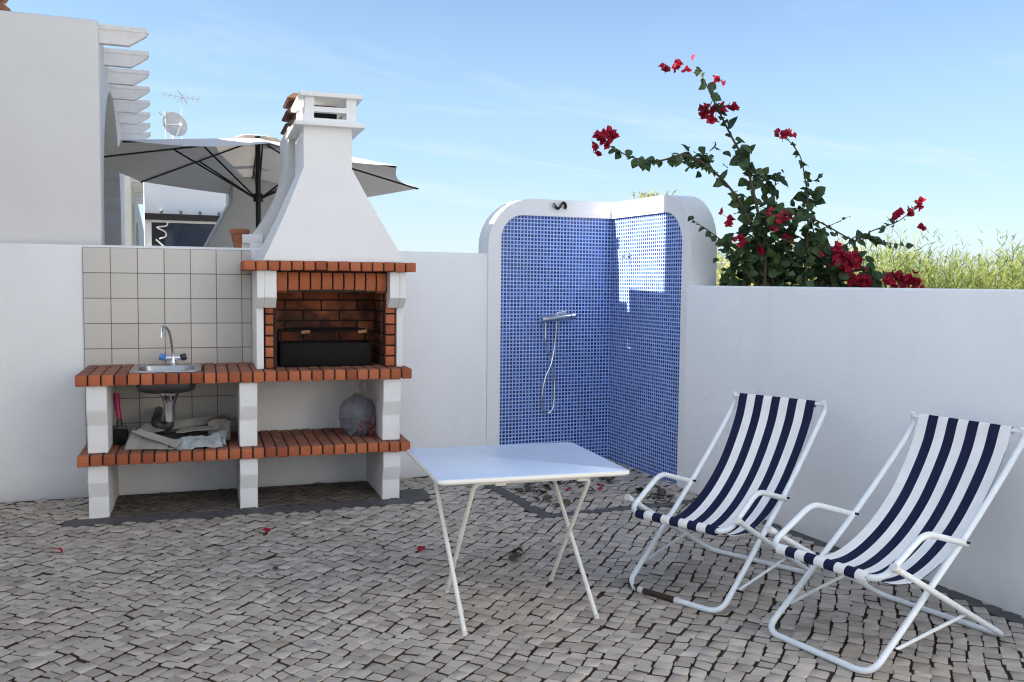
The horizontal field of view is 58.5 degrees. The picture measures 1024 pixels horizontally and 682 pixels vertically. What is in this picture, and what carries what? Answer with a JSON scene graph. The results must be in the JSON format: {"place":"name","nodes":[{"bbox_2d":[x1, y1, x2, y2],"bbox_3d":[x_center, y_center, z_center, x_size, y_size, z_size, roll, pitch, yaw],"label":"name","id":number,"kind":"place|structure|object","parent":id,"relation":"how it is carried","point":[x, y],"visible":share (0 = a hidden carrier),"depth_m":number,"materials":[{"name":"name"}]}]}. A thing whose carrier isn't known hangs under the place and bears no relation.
{"place":"outdoors","nodes":[
{"label":"outdoors","id":0,"kind":"place"},
{"bbox_2d":[61,488,429,527],"bbox_3d":[-1.706,1.151,6.204,2.425,0.030,0.409,-1,4,-23],"label":"paving strip","id":1,"kind":"object","parent":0,"point":[411,496],"visible":0.74,"depth_m":6.14,"materials":[{"name":"stone"}]},
{"bbox_2d":[0,460,1023,681],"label":"patio paving","id":2,"kind":"structure","parent":0,"point":[194,615],"depth_m":4.44,"materials":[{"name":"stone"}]},
{"bbox_2d":[75,90,415,518],"bbox_3d":[-1.849,-0.286,6.483,2.191,2.862,0.863,-1,4,-19],"label":"barbecue","id":3,"kind":"object","parent":2,"relation":"on","point":[329,255],"visible":0.92,"depth_m":6.32,"materials":[{"name":"paint"}]},
{"bbox_2d":[113,393,127,444],"bbox_3d":[-2.686,0.529,6.254,0.110,0.348,0.092,-1,4,-19],"label":"hand brush","id":4,"kind":"object","parent":3,"relation":"on","point":[120,432],"visible":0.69,"depth_m":6.23,"materials":[{"name":"plastic"}]},
{"bbox_2d":[129,364,200,432],"bbox_3d":[-2.390,0.400,6.341,0.450,0.443,0.640,-1,4,-19],"label":"sink","id":5,"kind":"object","parent":3,"relation":"in","point":[168,394],"visible":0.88,"depth_m":6.23,"materials":[{"name":"silver metal"}]},
{"bbox_2d":[159,325,186,364],"bbox_3d":[-2.386,0.027,6.424,0.190,0.286,0.192,-1,4,-19],"label":"faucet","id":6,"kind":"object","parent":5,"relation":"on","point":[172,358],"visible":1,"depth_m":6.47,"materials":[{"name":"silver metal"}]},
{"bbox_2d":[124,415,230,449],"bbox_3d":[-2.275,0.628,6.240,0.681,0.175,0.428,-1,4,-19],"label":"folded tarpaulin","id":7,"kind":"object","parent":3,"relation":"on","point":[204,432],"visible":0.97,"depth_m":6.20,"materials":[{"name":"fabric"}]},
{"bbox_2d":[277,327,370,367],"bbox_3d":[-1.361,0.042,6.632,0.644,0.271,0.293,-1,4,-19],"label":"charcoal grill","id":8,"kind":"object","parent":3,"relation":"on","point":[322,353],"visible":1,"depth_m":6.54,"materials":[{"name":"black metal"}]},
{"bbox_2d":[340,380,375,436],"bbox_3d":[-1.129,0.480,6.690,0.270,0.457,0.199,0,4,-3],"label":"plastic bag","id":9,"kind":"object","parent":3,"relation":"on","point":[358,427],"visible":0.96,"depth_m":6.67,"materials":[{"name":"grey plastic"}]},
{"bbox_2d":[417,546,424,550],"bbox_3d":[-0.525,1.191,5.263,0.052,0.018,0.062,-1,4,-23],"label":"fallen petal","id":10,"kind":"object","parent":2,"relation":"on","point":[419,548],"visible":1,"depth_m":5.25,"materials":[{"name":"red plant"}]},
{"bbox_2d":[508,554,519,560],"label":"fallen leaf","id":11,"kind":"object","parent":2,"relation":"on","point":[512,557],"visible":1,"depth_m":5.09,"materials":[{"name":"plant"}]},
{"bbox_2d":[509,546,523,553],"bbox_3d":[0.034,1.196,5.213,0.087,0.036,0.115,-1,4,-23],"label":"fallen leaf","id":12,"kind":"object","parent":2,"relation":"on","point":[516,549],"visible":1,"depth_m":5.22,"materials":[{"name":"plant"}]},
{"bbox_2d":[407,442,629,635],"bbox_3d":[0.012,0.925,4.516,0.930,0.675,0.894,-1,4,-17],"label":"folding table","id":13,"kind":"object","parent":2,"relation":"on","point":[495,465],"visible":1,"depth_m":4.40,"materials":[{"name":"laminate"}]},
{"bbox_2d":[512,488,531,492],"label":"fallen leaf","id":14,"kind":"object","parent":2,"relation":"on","point":[520,490],"visible":1,"depth_m":6.74,"materials":[{"name":"plant"}]},
{"bbox_2d":[532,494,555,500],"bbox_3d":[0.232,1.111,6.485,0.171,0.037,0.095,-1,4,-23],"label":"fallen leaf","id":15,"kind":"object","parent":2,"relation":"on","point":[546,497],"visible":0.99,"depth_m":6.49,"materials":[{"name":"plant"}]},
{"bbox_2d":[542,484,551,488],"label":"fallen leaf","id":16,"kind":"object","parent":2,"relation":"on","point":[547,486],"visible":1,"depth_m":6.87,"materials":[{"name":"plant"}]},
{"bbox_2d":[551,499,570,505],"bbox_3d":[0.343,1.126,6.365,0.091,0.043,0.124,4,5,44],"label":"fallen leaf","id":17,"kind":"object","parent":2,"relation":"on","point":[567,501],"visible":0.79,"depth_m":6.37,"materials":[{"name":"plant"}]},
{"bbox_2d":[479,195,716,487],"bbox_3d":[0.636,-0.030,7.365,1.390,2.270,1.460,-1,4,-23],"label":"shower enclosure","id":18,"kind":"object","parent":2,"relation":"on","point":[619,361],"visible":0.9,"depth_m":7.69,"materials":[{"name":"blue tile"}]},
{"bbox_2d":[540,311,575,413],"bbox_3d":[0.381,0.183,7.792,0.316,0.883,0.090,-1,4,-23],"label":"shower mixer","id":19,"kind":"object","parent":18,"relation":"attached to","point":[545,319],"visible":1,"depth_m":7.76,"materials":[{"name":"silver metal"}]},
{"bbox_2d":[553,201,566,209],"bbox_3d":[0.407,-1.141,7.715,0.131,0.075,0.045,-1,4,-23],"label":"iron hook","id":20,"kind":"object","parent":18,"relation":"attached to","point":[560,205],"visible":1,"depth_m":7.70,"materials":[{"name":"black metal"}]},
{"bbox_2d":[622,253,630,260],"bbox_3d":[0.959,-0.708,7.685,0.071,0.069,0.048,-1,4,-23],"label":"tap stub","id":21,"kind":"object","parent":18,"relation":"attached to","point":[628,255],"visible":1,"depth_m":7.68,"materials":[{"name":"silver metal"}]},
{"bbox_2d":[604,476,614,481],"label":"fallen leaf","id":22,"kind":"object","parent":2,"relation":"on","point":[610,479],"visible":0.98,"depth_m":7.13,"materials":[{"name":"plant"}]},
{"bbox_2d":[654,485,666,492],"bbox_3d":[1.099,1.106,6.829,0.104,0.040,0.120,-1,4,-23],"label":"fallen leaf","id":23,"kind":"object","parent":2,"relation":"on","point":[659,488],"visible":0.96,"depth_m":6.86,"materials":[{"name":"plant"}]},
{"bbox_2d":[650,492,671,497],"bbox_3d":[1.095,1.116,6.621,0.192,0.028,0.121,1,4,7],"label":"fallen leaf","id":24,"kind":"object","parent":2,"relation":"on","point":[662,494],"visible":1,"depth_m":6.64,"materials":[{"name":"plant"}]},
{"bbox_2d":[624,391,826,612],"bbox_3d":[1.138,0.792,4.803,0.669,0.932,1.049,4,5,44],"label":"deck chair","id":25,"kind":"object","parent":2,"relation":"on","point":[747,487],"visible":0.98,"depth_m":4.93,"materials":[{"name":"fabric"}]},
{"bbox_2d":[766,411,1023,673],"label":"deck chair","id":26,"kind":"object","parent":2,"relation":"on","point":[925,520],"visible":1,"depth_m":4.16,"materials":[{"name":"fabric"}]},
{"bbox_2d":[5,0,1023,288],"label":"sky","id":27,"kind":"structure","parent":0,"point":[480,107],"materials":[{"name":"blue"}]},
{"bbox_2d":[484,484,694,519],"bbox_3d":[0.617,1.138,6.786,1.375,0.029,1.075,-1,4,-23],"label":"paving strip","id":28,"kind":"object","parent":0,"point":[520,501],"visible":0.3,"depth_m":6.36,"materials":[{"name":"stone"}]},
{"bbox_2d":[761,520,1023,625],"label":"paving strip","id":29,"kind":"object","parent":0,"point":[992,610],"depth_m":4.58,"materials":[{"name":"stone"}]},
{"label":"ground","id":30,"kind":"structure","parent":0,"visible":0},
{"bbox_2d":[0,10,150,244],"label":"house","id":31,"kind":"structure","parent":30,"relation":"on","point":[72,106],"depth_m":6.56,"materials":[{"name":"white paint"}]},
{"bbox_2d":[0,0,10,10],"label":"roof cowl","id":32,"kind":"object","parent":31,"relation":"on","point":[3,6],"visible":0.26,"depth_m":7.20,"materials":[{"name":"ceramic"}]},
{"bbox_2d":[124,175,143,245],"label":"house","id":33,"kind":"structure","parent":30,"relation":"on","point":[134,229],"depth_m":16.65,"materials":[{"name":"white paint"}]},
{"bbox_2d":[143,182,225,246],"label":"building","id":34,"kind":"structure","parent":30,"relation":"on","point":[179,211],"depth_m":14.05,"materials":[{"name":"white paint"}]},
{"bbox_2d":[158,111,166,138],"bbox_3d":[-5.437,-3.309,14.230,0.130,0.530,0.039,-1,4,-23],"label":"pole","id":35,"kind":"object","parent":34,"relation":"on","point":[160,114],"visible":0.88,"depth_m":14.23,"materials":[{"name":"white metal"}]},
{"bbox_2d":[162,112,186,138],"bbox_3d":[-5.295,-3.326,14.371,0.316,0.550,0.288,0,4,-3],"label":"satellite dish","id":36,"kind":"object","parent":34,"relation":"on","point":[176,124],"visible":0.99,"depth_m":14.39,"materials":[{"name":"grey metal"}]},
{"bbox_2d":[162,90,199,138],"bbox_3d":[-5.454,-3.616,15.074,0.571,1.033,0.440,-1,4,-23],"label":"tv antenna","id":37,"kind":"object","parent":34,"relation":"on","point":[175,96],"visible":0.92,"depth_m":15.05,"materials":[{"name":"silver metal"}]},
{"bbox_2d":[151,222,214,246],"bbox_3d":[-4.564,-1.650,14.380,2.060,0.367,0.060,-1,4,-23],"label":"window","id":38,"kind":"structure","parent":34,"relation":"in","point":[178,234],"depth_m":14.16,"materials":[{"name":"grey glass"}]},
{"bbox_2d":[151,220,215,246],"bbox_3d":[-4.535,-1.647,14.311,2.060,0.422,0.070,-1,4,-23],"label":"window frame","id":39,"kind":"structure","parent":34,"relation":"in","point":[169,221],"depth_m":14.05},
{"bbox_2d":[0,243,487,502],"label":"garden wall","id":40,"kind":"structure","parent":30,"relation":"on","point":[43,415],"depth_m":6.82,"materials":[{"name":"white paint"}]},
{"bbox_2d":[82,247,251,443],"bbox_3d":[-2.484,0.035,6.644,1.139,1.407,0.015,-1,4,-18],"label":"splashback","id":41,"kind":"object","parent":40,"relation":"attached to","point":[197,302],"visible":0.54,"depth_m":6.62,"materials":[{"name":"beige tile"}]},
{"bbox_2d":[229,229,249,247],"bbox_3d":[-2.057,-0.772,6.905,0.148,0.142,0.148,-1,4,-23],"label":"flower pot","id":42,"kind":"object","parent":40,"relation":"on","point":[236,235],"visible":0.85,"depth_m":6.85,"materials":[{"name":"ceramic"}]},
{"bbox_2d":[591,54,926,287],"bbox_3d":[1.724,-0.424,6.701,2.410,3.234,0.891,0,4,-8],"label":"bougainvillea","id":43,"kind":"object","parent":30,"relation":"on","point":[765,261],"visible":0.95,"depth_m":6.53,"materials":[{"name":"green plant"}]},
{"bbox_2d":[683,285,1023,615],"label":"garden wall","id":44,"kind":"structure","parent":30,"relation":"on","point":[873,368],"depth_m":5.23,"materials":[{"name":"white paint"}]},
{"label":"neighbour patio","id":45,"kind":"structure","parent":0,"visible":0},
{"bbox_2d":[203,177,277,247],"bbox_3d":[-3.003,-0.535,10.585,1.100,2.750,0.750,-1,4,-23],"label":"neighbour chimney","id":46,"kind":"object","parent":45,"relation":"on","point":[239,211],"visible":0.21,"depth_m":10.12,"materials":[{"name":"white paint"}]},
{"bbox_2d":[104,134,418,227],"bbox_3d":[-2.554,-0.564,9.225,3.067,2.992,3.067,-3,5,-41],"label":"umbrella","id":47,"kind":"object","parent":45,"relation":"on","point":[217,165],"visible":0.73,"depth_m":9.32,"materials":[{"name":"fabric"}]},
{"bbox_2d":[242,93,298,247],"bbox_3d":[-1.618,-0.448,7.389,1.140,3.014,0.815,-1,4,-19],"label":"neighbour barbecue","id":48,"kind":"object","parent":45,"relation":"on","point":[287,168],"visible":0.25,"depth_m":6.89,"materials":[{"name":"paint"}]},
{"bbox_2d":[632,189,676,198],"bbox_3d":[1.704,-0.448,10.959,0.510,2.730,0.511,2,4,22],"label":"tree","id":49,"kind":"object","parent":45,"relation":"on","point":[648,195],"visible":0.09,"depth_m":10.86,"materials":[{"name":"green plant"}]},
{"bbox_2d":[716,262,739,285],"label":"garden wall","id":50,"kind":"structure","parent":45,"relation":"on","point":[720,268],"depth_m":12.15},
{"bbox_2d":[716,256,753,285],"bbox_3d":[1.888,0.058,9.217,1.303,1.948,1.412,-1,4,-23],"label":"shrub","id":51,"kind":"object","parent":45,"relation":"on","point":[725,266],"visible":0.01,"depth_m":8.90,"materials":[{"name":"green plant"}]},
{"bbox_2d":[718,239,862,285],"bbox_3d":[3.201,-0.129,10.688,2.472,2.165,2.072,-1,4,-23],"label":"shrub","id":52,"kind":"object","parent":45,"relation":"on","point":[789,283],"depth_m":10.51,"materials":[{"name":"green plant"}]},
{"bbox_2d":[716,217,1023,289],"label":"hedge","id":53,"kind":"object","parent":45,"relation":"on","point":[973,279],"visible":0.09,"depth_m":12.79,"materials":[{"name":"green plant"}]}
]}

